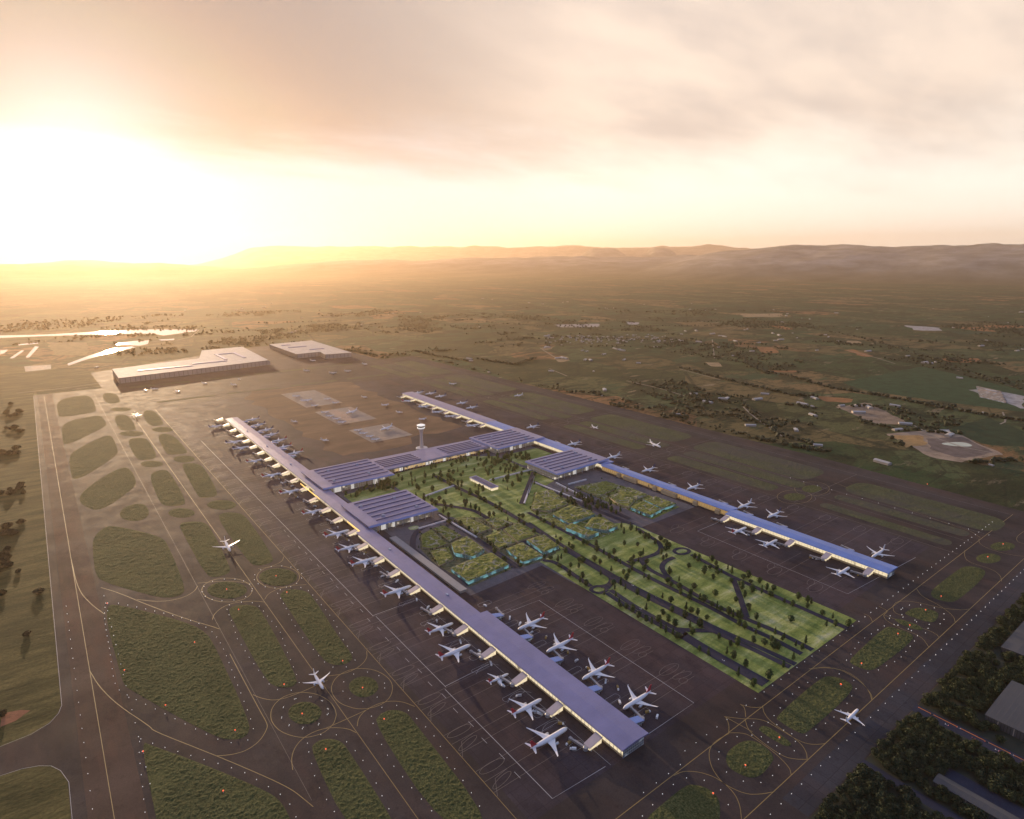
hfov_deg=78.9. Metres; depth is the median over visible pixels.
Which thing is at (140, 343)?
water
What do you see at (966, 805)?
forest tree
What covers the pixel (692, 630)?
park tree
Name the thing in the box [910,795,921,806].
forest tree
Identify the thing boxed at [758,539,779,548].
airliner
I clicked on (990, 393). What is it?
glasshouse
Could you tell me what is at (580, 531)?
garden pavilion
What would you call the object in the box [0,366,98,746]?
rough grassland
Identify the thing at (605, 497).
lawn
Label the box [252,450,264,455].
jet bridge
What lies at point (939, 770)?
forest tree
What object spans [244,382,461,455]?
bare earth
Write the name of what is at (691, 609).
park tree
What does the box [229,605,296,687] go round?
grass
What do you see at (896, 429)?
farm building
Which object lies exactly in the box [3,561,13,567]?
bushy tree
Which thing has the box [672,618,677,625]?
park tree
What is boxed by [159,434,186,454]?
grass
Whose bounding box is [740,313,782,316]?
field
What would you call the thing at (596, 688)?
jet bridge
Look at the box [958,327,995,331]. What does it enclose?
field
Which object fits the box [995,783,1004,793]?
forest tree
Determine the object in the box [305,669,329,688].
airliner
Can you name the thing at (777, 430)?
road
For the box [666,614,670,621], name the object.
park tree
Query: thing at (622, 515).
road
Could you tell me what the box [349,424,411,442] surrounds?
apron
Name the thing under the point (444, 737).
painted lines
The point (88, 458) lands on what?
grass
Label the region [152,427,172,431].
grass
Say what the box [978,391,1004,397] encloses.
glasshouse
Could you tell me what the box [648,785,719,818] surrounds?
grass
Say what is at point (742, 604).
road
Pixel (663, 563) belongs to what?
road
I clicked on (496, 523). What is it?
garden pavilion
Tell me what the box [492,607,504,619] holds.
jet bridge
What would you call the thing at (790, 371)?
field
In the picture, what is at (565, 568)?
road
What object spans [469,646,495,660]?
jet bridge
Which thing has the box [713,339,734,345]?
field
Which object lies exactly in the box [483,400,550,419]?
grass
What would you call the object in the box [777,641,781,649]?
park tree
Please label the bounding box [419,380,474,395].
grass
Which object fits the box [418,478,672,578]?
shrubbery
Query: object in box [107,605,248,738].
grass
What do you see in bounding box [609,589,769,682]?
road
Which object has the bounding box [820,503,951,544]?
grass
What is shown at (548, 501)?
garden pavilion
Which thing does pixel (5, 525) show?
bushy tree
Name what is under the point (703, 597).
park tree
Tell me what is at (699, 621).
park tree
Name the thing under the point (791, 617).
park tree
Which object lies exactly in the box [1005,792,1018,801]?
forest tree
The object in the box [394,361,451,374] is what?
grass
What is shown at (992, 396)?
glasshouse
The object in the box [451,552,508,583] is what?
garden pavilion
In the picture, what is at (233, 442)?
airliner
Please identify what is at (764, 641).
park tree
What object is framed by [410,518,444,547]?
road
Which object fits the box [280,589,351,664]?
grass
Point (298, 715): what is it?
grass
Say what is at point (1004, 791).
forest tree
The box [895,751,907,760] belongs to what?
forest tree
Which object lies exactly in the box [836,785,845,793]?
forest tree
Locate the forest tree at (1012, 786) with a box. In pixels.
[1007,782,1017,790]
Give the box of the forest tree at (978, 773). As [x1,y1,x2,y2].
[974,769,985,778]
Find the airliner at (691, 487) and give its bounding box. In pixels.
[687,481,704,490]
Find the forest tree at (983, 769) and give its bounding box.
[978,767,987,774]
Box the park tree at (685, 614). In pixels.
[682,609,688,618]
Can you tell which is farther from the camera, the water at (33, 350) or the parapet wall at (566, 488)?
the water at (33, 350)
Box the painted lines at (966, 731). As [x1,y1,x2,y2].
[918,707,1022,759]
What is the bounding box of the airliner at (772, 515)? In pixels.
[766,507,786,518]
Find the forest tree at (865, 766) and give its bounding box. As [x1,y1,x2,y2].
[857,763,868,771]
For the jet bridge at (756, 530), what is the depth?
1616.48 m
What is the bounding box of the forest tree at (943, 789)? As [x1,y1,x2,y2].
[935,784,949,794]
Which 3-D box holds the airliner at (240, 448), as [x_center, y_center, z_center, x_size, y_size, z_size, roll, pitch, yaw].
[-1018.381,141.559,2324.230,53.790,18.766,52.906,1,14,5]
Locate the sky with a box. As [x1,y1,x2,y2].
[0,0,1023,264]
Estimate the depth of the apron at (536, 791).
1329.12 m
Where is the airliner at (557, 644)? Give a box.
[546,632,576,652]
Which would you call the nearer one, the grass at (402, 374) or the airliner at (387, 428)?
the airliner at (387, 428)
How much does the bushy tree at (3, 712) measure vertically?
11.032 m
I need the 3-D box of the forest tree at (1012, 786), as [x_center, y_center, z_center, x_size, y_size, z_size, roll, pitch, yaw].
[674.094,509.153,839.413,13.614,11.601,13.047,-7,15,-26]
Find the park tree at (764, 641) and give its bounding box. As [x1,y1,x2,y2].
[761,638,767,645]
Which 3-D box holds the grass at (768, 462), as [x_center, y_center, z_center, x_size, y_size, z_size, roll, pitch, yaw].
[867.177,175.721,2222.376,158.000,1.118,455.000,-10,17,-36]
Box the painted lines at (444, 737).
[44,399,1023,818]
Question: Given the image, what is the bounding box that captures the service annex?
[390,536,466,593]
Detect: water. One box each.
[0,330,195,337]
[26,346,37,356]
[68,346,135,365]
[116,340,148,345]
[942,442,971,446]
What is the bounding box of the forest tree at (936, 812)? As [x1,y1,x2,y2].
[932,809,944,817]
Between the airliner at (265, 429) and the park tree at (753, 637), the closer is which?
the park tree at (753, 637)
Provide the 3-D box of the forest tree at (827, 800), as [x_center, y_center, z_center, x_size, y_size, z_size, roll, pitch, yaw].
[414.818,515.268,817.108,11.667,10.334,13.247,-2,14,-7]
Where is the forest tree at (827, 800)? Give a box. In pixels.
[822,797,832,803]
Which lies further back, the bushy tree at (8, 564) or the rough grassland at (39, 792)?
the bushy tree at (8, 564)
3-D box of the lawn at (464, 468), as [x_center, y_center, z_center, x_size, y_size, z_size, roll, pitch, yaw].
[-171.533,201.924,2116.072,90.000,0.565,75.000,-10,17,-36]
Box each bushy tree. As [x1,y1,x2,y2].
[0,551,10,554]
[0,555,9,564]
[0,589,6,595]
[0,709,6,716]
[1,522,11,527]
[3,546,10,550]
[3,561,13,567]
[4,451,13,455]
[5,489,16,494]
[6,529,19,535]
[11,445,21,449]
[15,519,26,523]
[22,630,30,636]
[32,588,43,594]
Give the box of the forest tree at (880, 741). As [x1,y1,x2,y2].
[876,739,886,747]
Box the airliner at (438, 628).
[425,622,452,635]
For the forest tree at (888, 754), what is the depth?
889.56 m
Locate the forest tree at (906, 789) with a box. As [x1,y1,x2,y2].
[899,784,915,795]
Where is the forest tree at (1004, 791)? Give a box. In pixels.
[1000,788,1013,798]
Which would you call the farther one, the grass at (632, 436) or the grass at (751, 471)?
the grass at (632, 436)
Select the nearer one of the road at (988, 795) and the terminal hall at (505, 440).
the road at (988, 795)
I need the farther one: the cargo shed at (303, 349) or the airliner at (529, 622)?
the cargo shed at (303, 349)
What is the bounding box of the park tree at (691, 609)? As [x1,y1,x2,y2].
[688,606,694,611]
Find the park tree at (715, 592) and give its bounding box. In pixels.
[712,589,718,595]
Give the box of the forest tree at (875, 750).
[870,747,879,755]
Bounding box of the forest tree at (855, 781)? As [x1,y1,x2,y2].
[849,777,860,785]
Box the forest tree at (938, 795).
[933,792,941,800]
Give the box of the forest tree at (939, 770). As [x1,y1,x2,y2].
[932,765,946,775]
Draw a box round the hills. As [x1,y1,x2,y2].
[0,243,1023,285]
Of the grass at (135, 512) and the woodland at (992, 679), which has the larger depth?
the grass at (135, 512)
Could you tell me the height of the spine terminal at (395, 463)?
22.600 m
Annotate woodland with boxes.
[0,307,1023,463]
[344,450,609,496]
[895,592,1023,783]
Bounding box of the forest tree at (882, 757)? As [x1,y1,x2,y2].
[876,753,890,761]
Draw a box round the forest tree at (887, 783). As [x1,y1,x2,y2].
[883,779,890,788]
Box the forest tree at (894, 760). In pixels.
[890,756,903,766]
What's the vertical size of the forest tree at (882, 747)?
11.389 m
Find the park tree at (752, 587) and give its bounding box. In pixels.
[749,584,756,591]
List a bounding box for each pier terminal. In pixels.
[225,417,648,757]
[402,392,897,578]
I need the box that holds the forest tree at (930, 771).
[924,765,936,776]
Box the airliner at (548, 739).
[525,727,566,756]
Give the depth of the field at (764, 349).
4852.77 m
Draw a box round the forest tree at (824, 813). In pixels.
[818,808,830,818]
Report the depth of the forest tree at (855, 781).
844.27 m
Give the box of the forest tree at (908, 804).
[902,803,915,809]
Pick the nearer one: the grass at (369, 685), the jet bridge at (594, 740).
the jet bridge at (594, 740)
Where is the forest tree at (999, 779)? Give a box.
[993,776,1007,787]
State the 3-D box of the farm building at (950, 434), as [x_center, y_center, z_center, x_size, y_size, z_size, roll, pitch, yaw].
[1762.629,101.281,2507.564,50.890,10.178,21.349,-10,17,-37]
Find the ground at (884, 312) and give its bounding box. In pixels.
[0,276,1023,810]
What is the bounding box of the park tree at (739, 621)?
[736,618,742,625]
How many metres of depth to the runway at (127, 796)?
1095.38 m
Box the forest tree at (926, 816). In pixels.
[923,813,930,818]
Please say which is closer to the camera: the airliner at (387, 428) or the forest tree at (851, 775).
the forest tree at (851, 775)
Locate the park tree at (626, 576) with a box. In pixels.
[624,572,629,579]
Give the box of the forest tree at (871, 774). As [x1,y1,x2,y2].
[867,771,875,778]
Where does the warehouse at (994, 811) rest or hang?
on the forest floor
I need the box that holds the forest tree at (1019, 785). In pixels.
[1015,780,1023,789]
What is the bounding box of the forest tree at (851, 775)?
[846,772,854,778]
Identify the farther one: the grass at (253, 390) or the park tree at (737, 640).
the grass at (253, 390)
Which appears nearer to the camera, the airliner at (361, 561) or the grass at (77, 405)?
the airliner at (361, 561)
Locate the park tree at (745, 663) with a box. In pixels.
[743,658,748,666]
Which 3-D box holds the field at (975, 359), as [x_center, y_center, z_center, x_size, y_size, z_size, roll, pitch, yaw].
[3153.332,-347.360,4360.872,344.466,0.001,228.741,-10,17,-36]
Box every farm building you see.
[851,411,865,413]
[873,458,891,465]
[891,428,903,430]
[898,422,912,424]
[944,432,954,436]
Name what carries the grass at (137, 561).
on the taxiway
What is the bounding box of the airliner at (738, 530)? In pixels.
[727,527,746,534]
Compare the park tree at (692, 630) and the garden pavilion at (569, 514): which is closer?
the park tree at (692, 630)
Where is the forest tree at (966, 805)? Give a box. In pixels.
[959,802,970,807]
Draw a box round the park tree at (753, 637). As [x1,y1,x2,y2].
[751,635,756,641]
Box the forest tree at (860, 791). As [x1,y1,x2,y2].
[852,786,865,796]
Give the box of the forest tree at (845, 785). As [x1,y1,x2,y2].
[842,782,849,789]
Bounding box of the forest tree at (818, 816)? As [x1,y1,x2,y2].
[814,813,822,818]
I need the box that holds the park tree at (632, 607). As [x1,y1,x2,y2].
[630,604,635,612]
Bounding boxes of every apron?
[24,365,50,371]
[91,346,375,387]
[158,377,928,818]
[281,390,341,407]
[316,407,376,424]
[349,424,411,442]
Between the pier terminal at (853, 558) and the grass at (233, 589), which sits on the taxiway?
the grass at (233, 589)
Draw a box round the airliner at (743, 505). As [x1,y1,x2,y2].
[737,498,751,509]
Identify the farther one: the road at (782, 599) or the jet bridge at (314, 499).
the jet bridge at (314, 499)
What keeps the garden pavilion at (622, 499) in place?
on the plaza
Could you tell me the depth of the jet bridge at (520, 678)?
1046.94 m
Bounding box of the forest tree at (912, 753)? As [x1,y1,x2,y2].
[905,749,917,758]
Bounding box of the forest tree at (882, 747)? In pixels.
[877,744,887,750]
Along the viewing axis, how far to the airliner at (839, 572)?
1408.27 m
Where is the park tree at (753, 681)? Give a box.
[749,678,757,686]
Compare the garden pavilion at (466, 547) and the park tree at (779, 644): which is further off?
the garden pavilion at (466, 547)
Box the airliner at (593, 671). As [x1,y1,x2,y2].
[582,657,613,679]
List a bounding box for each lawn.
[344,487,395,501]
[388,456,855,692]
[408,526,418,529]
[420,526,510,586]
[448,465,470,471]
[452,517,560,566]
[507,448,550,464]
[531,493,619,540]
[575,482,678,518]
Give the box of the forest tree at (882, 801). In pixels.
[876,797,887,808]
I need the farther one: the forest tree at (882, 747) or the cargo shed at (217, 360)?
the cargo shed at (217, 360)
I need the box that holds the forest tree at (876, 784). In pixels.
[872,780,879,789]
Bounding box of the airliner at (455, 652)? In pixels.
[435,644,470,661]
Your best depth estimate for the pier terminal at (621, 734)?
1143.96 m
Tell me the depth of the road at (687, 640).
1153.16 m
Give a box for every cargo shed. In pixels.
[112,347,269,383]
[269,340,351,358]
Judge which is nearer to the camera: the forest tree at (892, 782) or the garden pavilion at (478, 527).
the forest tree at (892, 782)
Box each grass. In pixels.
[57,395,95,416]
[62,416,105,443]
[69,436,117,478]
[80,467,135,509]
[93,526,183,597]
[103,393,119,403]
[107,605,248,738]
[110,407,130,410]
[115,415,135,430]
[120,431,143,435]
[120,504,148,520]
[129,381,190,387]
[129,438,155,459]
[141,461,162,466]
[143,410,162,425]
[144,743,289,818]
[151,470,184,505]
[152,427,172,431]
[157,395,214,402]
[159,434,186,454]
[168,508,194,517]
[174,456,194,462]
[180,522,229,576]
[183,463,216,497]
[195,374,249,380]
[207,500,235,509]
[207,582,246,598]
[219,512,272,564]
[227,387,278,393]
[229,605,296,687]
[254,369,302,374]
[259,568,296,585]
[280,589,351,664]
[288,702,319,723]
[290,380,336,385]
[306,364,351,368]
[312,739,390,818]
[347,374,387,378]
[349,677,377,696]
[370,365,414,377]
[376,710,481,818]
[384,364,430,376]
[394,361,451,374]
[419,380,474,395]
[433,378,493,394]
[444,375,515,391]
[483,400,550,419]
[498,397,571,417]
[509,392,593,413]
[564,424,645,448]
[580,421,669,446]
[591,414,691,441]
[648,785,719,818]
[667,456,777,490]
[684,451,805,487]
[694,442,823,478]
[726,741,773,777]
[759,726,790,745]
[777,676,852,733]
[784,493,805,500]
[802,485,821,491]
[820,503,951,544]
[834,495,969,535]
[845,483,1004,530]
[850,627,912,669]
[895,619,922,629]
[905,608,938,621]
[931,566,984,601]
[976,553,1000,562]
[990,542,1014,550]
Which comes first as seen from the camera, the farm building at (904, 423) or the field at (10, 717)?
the field at (10, 717)
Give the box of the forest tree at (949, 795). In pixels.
[946,792,952,800]
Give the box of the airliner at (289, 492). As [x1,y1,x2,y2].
[279,489,299,494]
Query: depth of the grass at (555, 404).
3061.79 m
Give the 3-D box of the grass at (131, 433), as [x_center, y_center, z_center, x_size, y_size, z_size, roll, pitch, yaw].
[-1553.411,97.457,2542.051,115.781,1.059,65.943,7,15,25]
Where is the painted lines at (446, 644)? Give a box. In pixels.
[2,406,915,813]
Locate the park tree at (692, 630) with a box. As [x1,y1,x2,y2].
[689,627,695,634]
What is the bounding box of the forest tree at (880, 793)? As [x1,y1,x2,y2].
[874,789,886,800]
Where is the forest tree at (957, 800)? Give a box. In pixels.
[951,794,964,805]
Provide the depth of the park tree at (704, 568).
1406.73 m
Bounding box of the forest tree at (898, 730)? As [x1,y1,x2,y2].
[894,728,902,735]
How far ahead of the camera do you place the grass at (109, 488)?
1929.15 m
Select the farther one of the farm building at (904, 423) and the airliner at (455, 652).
the farm building at (904, 423)
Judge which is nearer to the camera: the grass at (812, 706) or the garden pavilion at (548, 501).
the grass at (812, 706)
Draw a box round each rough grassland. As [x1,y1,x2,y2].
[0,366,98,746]
[0,765,70,818]
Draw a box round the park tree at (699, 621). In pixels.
[696,617,702,626]
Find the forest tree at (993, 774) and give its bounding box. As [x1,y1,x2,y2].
[987,772,1002,777]
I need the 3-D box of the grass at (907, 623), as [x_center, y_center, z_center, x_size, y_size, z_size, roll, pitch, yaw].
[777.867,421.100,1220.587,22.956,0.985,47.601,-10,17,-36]
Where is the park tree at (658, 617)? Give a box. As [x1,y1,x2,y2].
[654,614,661,621]
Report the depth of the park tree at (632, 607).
1256.32 m
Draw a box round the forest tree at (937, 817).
[930,813,944,818]
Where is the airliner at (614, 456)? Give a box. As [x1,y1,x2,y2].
[608,451,619,458]
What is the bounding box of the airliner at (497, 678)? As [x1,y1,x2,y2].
[486,673,507,685]
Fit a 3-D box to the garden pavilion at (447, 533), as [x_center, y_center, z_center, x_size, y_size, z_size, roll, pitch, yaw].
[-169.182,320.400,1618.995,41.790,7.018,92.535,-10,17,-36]
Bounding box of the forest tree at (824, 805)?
[818,802,830,810]
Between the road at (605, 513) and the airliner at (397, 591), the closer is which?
the airliner at (397, 591)
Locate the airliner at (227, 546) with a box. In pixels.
[212,536,239,551]
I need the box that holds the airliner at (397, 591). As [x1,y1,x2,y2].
[380,585,410,597]
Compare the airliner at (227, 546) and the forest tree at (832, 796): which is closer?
the forest tree at (832, 796)
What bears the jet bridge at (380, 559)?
on the apron at (536, 791)
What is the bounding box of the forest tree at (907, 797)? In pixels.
[899,793,913,803]
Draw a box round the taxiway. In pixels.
[0,356,1023,818]
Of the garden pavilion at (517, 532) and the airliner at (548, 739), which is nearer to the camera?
the airliner at (548, 739)
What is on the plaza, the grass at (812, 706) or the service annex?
the service annex
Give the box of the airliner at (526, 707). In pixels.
[507,698,541,719]
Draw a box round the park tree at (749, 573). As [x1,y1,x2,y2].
[745,570,752,577]
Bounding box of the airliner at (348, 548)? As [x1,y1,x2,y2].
[336,544,360,552]
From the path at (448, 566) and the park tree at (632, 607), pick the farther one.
the path at (448, 566)
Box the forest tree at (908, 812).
[901,806,916,818]
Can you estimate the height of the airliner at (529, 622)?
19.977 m
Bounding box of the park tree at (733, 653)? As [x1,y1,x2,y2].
[730,650,736,658]
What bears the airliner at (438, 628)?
on the apron at (536, 791)
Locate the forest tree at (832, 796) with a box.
[827,792,836,802]
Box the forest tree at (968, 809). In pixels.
[962,806,972,816]
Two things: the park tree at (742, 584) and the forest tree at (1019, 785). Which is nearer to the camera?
the forest tree at (1019, 785)
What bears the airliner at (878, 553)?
on the apron at (536, 791)
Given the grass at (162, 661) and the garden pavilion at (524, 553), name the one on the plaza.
the garden pavilion at (524, 553)
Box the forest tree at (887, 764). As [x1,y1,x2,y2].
[880,760,891,769]
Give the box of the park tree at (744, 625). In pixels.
[742,621,747,628]
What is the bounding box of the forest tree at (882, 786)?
[877,781,886,792]
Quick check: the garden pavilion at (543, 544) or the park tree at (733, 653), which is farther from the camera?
the garden pavilion at (543, 544)
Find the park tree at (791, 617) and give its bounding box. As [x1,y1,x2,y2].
[788,615,794,620]
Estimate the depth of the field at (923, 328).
6279.36 m
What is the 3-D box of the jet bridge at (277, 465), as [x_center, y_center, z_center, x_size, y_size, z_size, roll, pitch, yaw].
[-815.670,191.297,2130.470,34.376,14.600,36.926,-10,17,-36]
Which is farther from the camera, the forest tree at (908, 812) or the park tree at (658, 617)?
the park tree at (658, 617)
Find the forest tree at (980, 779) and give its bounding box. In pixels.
[976,776,986,784]
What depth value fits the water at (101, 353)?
4651.32 m
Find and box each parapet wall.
[418,520,445,528]
[425,485,453,496]
[438,514,476,537]
[489,469,531,480]
[523,475,534,503]
[533,481,582,501]
[556,482,586,497]
[568,479,586,484]
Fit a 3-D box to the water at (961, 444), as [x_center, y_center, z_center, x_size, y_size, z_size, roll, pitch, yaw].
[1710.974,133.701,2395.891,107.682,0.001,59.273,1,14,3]
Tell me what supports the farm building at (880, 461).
on the ground at (884, 312)
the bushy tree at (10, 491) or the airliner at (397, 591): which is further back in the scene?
the bushy tree at (10, 491)
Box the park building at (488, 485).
[469,475,498,490]
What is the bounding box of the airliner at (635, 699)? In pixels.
[623,684,657,709]
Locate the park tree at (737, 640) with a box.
[734,636,740,646]
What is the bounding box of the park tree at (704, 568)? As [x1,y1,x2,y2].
[701,565,707,573]
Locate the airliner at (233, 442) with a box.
[225,440,243,443]
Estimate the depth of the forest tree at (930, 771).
862.21 m
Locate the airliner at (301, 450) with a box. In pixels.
[288,448,302,454]
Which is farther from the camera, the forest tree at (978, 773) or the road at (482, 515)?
the road at (482, 515)
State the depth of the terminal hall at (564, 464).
2101.91 m
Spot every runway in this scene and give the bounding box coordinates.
[37,394,148,818]
[401,357,1021,518]
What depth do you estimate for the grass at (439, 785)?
876.62 m
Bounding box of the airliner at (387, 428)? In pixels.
[380,423,391,429]
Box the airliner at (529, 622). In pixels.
[518,611,546,630]
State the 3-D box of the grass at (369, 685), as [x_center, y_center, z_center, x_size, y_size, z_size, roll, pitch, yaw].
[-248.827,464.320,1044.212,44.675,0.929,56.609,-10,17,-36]
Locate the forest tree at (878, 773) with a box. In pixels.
[873,771,882,776]
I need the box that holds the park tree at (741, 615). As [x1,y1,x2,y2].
[737,613,743,619]
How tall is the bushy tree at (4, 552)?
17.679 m
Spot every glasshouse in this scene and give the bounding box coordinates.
[977,389,1003,394]
[977,390,1003,396]
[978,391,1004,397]
[978,393,1005,399]
[979,394,1006,400]
[979,396,1007,402]
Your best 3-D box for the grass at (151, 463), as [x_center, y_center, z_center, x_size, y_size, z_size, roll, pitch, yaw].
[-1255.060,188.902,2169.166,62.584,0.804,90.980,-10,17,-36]
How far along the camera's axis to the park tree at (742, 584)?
1341.00 m
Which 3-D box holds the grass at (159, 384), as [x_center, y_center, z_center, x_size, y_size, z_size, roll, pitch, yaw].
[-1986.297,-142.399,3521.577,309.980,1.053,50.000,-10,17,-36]
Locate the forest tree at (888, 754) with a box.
[883,750,892,757]
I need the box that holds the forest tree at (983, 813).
[977,808,988,818]
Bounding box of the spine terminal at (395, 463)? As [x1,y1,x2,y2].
[370,439,489,472]
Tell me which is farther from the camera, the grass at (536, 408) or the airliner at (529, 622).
the grass at (536, 408)
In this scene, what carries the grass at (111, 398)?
on the taxiway
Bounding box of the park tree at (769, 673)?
[765,668,773,679]
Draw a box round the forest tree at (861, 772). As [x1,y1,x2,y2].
[853,767,867,778]
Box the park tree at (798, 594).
[796,591,801,598]
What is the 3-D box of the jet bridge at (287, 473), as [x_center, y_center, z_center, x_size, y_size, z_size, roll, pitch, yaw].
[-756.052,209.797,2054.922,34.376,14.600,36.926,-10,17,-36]
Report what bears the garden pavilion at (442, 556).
on the plaza
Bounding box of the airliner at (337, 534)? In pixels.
[322,529,349,538]
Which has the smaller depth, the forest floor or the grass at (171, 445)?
the forest floor
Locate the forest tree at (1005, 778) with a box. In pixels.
[1000,774,1009,783]
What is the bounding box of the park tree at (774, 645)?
[769,640,778,649]
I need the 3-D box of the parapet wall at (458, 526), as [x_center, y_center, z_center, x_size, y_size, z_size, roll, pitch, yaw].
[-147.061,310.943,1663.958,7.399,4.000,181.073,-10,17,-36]
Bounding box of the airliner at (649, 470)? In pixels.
[642,464,654,472]
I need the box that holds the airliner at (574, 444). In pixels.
[568,439,580,445]
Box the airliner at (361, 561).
[350,557,377,567]
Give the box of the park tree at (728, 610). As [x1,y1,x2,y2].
[725,606,731,614]
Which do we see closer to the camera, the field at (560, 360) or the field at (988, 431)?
the field at (988, 431)
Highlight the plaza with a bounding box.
[336,445,693,595]
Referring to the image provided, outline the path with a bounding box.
[913,425,1001,454]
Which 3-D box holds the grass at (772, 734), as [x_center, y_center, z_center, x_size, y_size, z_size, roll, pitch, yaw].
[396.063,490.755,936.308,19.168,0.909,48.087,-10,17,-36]
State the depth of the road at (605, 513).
1759.95 m
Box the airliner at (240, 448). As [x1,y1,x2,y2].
[232,446,249,449]
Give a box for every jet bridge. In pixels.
[246,445,256,449]
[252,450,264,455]
[259,457,271,461]
[267,463,279,468]
[276,470,289,475]
[284,477,298,483]
[294,486,308,491]
[303,497,317,503]
[314,506,330,513]
[326,516,342,523]
[342,529,357,536]
[349,542,367,550]
[365,556,384,564]
[379,568,399,577]
[398,585,420,595]
[420,604,443,615]
[443,623,467,636]
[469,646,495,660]
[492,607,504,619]
[499,671,527,686]
[520,627,532,641]
[532,701,563,717]
[550,649,563,664]
[568,732,601,751]
[589,676,602,693]
[629,705,644,725]
[711,515,729,522]
[742,527,761,534]
[774,539,794,547]
[809,552,831,560]
[850,567,873,576]
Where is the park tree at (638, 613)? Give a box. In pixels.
[636,611,641,617]
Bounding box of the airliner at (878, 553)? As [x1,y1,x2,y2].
[868,545,895,557]
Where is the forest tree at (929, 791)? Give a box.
[922,785,934,796]
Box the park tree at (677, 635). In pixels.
[674,632,681,638]
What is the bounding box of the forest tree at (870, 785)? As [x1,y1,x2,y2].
[865,781,874,790]
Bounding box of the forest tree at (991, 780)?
[985,778,998,784]
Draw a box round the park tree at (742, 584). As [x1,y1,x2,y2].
[739,580,744,589]
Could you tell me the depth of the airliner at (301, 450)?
2269.05 m
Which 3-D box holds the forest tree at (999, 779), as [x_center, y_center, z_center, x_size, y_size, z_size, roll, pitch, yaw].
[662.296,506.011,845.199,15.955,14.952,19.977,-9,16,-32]
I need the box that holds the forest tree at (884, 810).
[879,807,889,815]
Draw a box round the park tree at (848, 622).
[845,619,851,626]
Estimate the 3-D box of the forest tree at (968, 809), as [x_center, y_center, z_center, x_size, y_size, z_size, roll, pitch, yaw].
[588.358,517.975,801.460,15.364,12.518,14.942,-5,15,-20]
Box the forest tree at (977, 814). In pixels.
[970,809,984,818]
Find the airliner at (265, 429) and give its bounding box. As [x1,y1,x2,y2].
[258,425,274,431]
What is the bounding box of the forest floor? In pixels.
[809,603,1023,818]
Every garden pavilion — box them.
[421,530,446,549]
[430,547,453,565]
[434,525,461,541]
[451,536,483,559]
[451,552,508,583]
[455,516,490,534]
[484,518,511,528]
[485,530,515,548]
[503,523,534,542]
[506,542,542,563]
[527,534,558,554]
[533,490,567,512]
[553,505,594,524]
[565,523,598,539]
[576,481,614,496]
[585,517,617,532]
[609,492,634,508]
[618,487,647,499]
[631,501,661,517]
[644,496,675,509]
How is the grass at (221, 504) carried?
on the taxiway
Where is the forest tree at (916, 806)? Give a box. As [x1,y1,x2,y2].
[912,803,921,810]
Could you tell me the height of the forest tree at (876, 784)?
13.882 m
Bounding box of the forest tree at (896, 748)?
[891,744,904,752]
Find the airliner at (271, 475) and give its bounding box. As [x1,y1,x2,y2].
[261,473,280,476]
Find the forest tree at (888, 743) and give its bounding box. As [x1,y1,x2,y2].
[881,738,892,745]
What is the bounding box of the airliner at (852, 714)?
[834,709,864,725]
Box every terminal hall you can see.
[301,459,394,492]
[341,489,437,531]
[469,428,544,453]
[525,448,608,480]
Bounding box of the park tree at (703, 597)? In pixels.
[700,594,707,601]
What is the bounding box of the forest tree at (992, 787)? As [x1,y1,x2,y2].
[986,783,997,792]
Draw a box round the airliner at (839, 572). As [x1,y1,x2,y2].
[827,567,853,577]
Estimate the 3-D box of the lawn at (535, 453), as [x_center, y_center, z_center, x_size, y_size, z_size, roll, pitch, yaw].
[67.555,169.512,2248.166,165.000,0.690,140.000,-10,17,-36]
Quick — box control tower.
[416,424,427,449]
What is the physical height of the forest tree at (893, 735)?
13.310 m
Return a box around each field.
[0,710,29,726]
[47,342,88,355]
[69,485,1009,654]
[553,357,568,361]
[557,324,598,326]
[705,362,721,366]
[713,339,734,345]
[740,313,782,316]
[757,347,778,352]
[772,370,796,372]
[818,396,852,402]
[837,403,904,423]
[843,367,1023,411]
[845,349,870,356]
[887,430,1001,461]
[893,435,926,446]
[905,325,941,330]
[926,437,991,457]
[942,358,980,362]
[950,418,1023,445]
[951,331,991,333]
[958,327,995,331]
[971,389,1023,408]
[984,325,1023,327]
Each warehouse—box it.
[933,773,1019,818]
[985,680,1023,740]
[1001,621,1023,656]
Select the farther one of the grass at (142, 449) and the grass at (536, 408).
the grass at (536, 408)
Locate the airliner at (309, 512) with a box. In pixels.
[301,509,321,514]
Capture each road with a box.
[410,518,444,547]
[413,548,469,585]
[434,475,546,534]
[434,503,546,555]
[437,513,518,567]
[519,472,533,503]
[527,512,802,654]
[528,522,796,664]
[535,481,634,524]
[543,559,592,586]
[559,483,629,518]
[562,549,791,667]
[589,585,607,593]
[605,592,765,685]
[606,577,622,588]
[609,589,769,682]
[635,528,813,650]
[659,556,674,578]
[672,547,690,554]
[674,627,716,632]
[690,554,848,628]
[732,578,749,616]
[746,408,804,441]
[751,322,1021,389]
[780,374,1023,421]
[782,568,1023,815]
[860,759,963,818]
[911,704,1023,763]
[944,768,1023,818]
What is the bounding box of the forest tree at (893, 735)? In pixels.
[886,732,896,740]
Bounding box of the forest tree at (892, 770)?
[888,766,895,773]
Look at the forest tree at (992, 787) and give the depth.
836.53 m
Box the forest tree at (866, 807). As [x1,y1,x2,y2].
[861,803,872,813]
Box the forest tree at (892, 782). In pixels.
[888,779,896,787]
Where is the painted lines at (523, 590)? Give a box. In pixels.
[95,360,999,799]

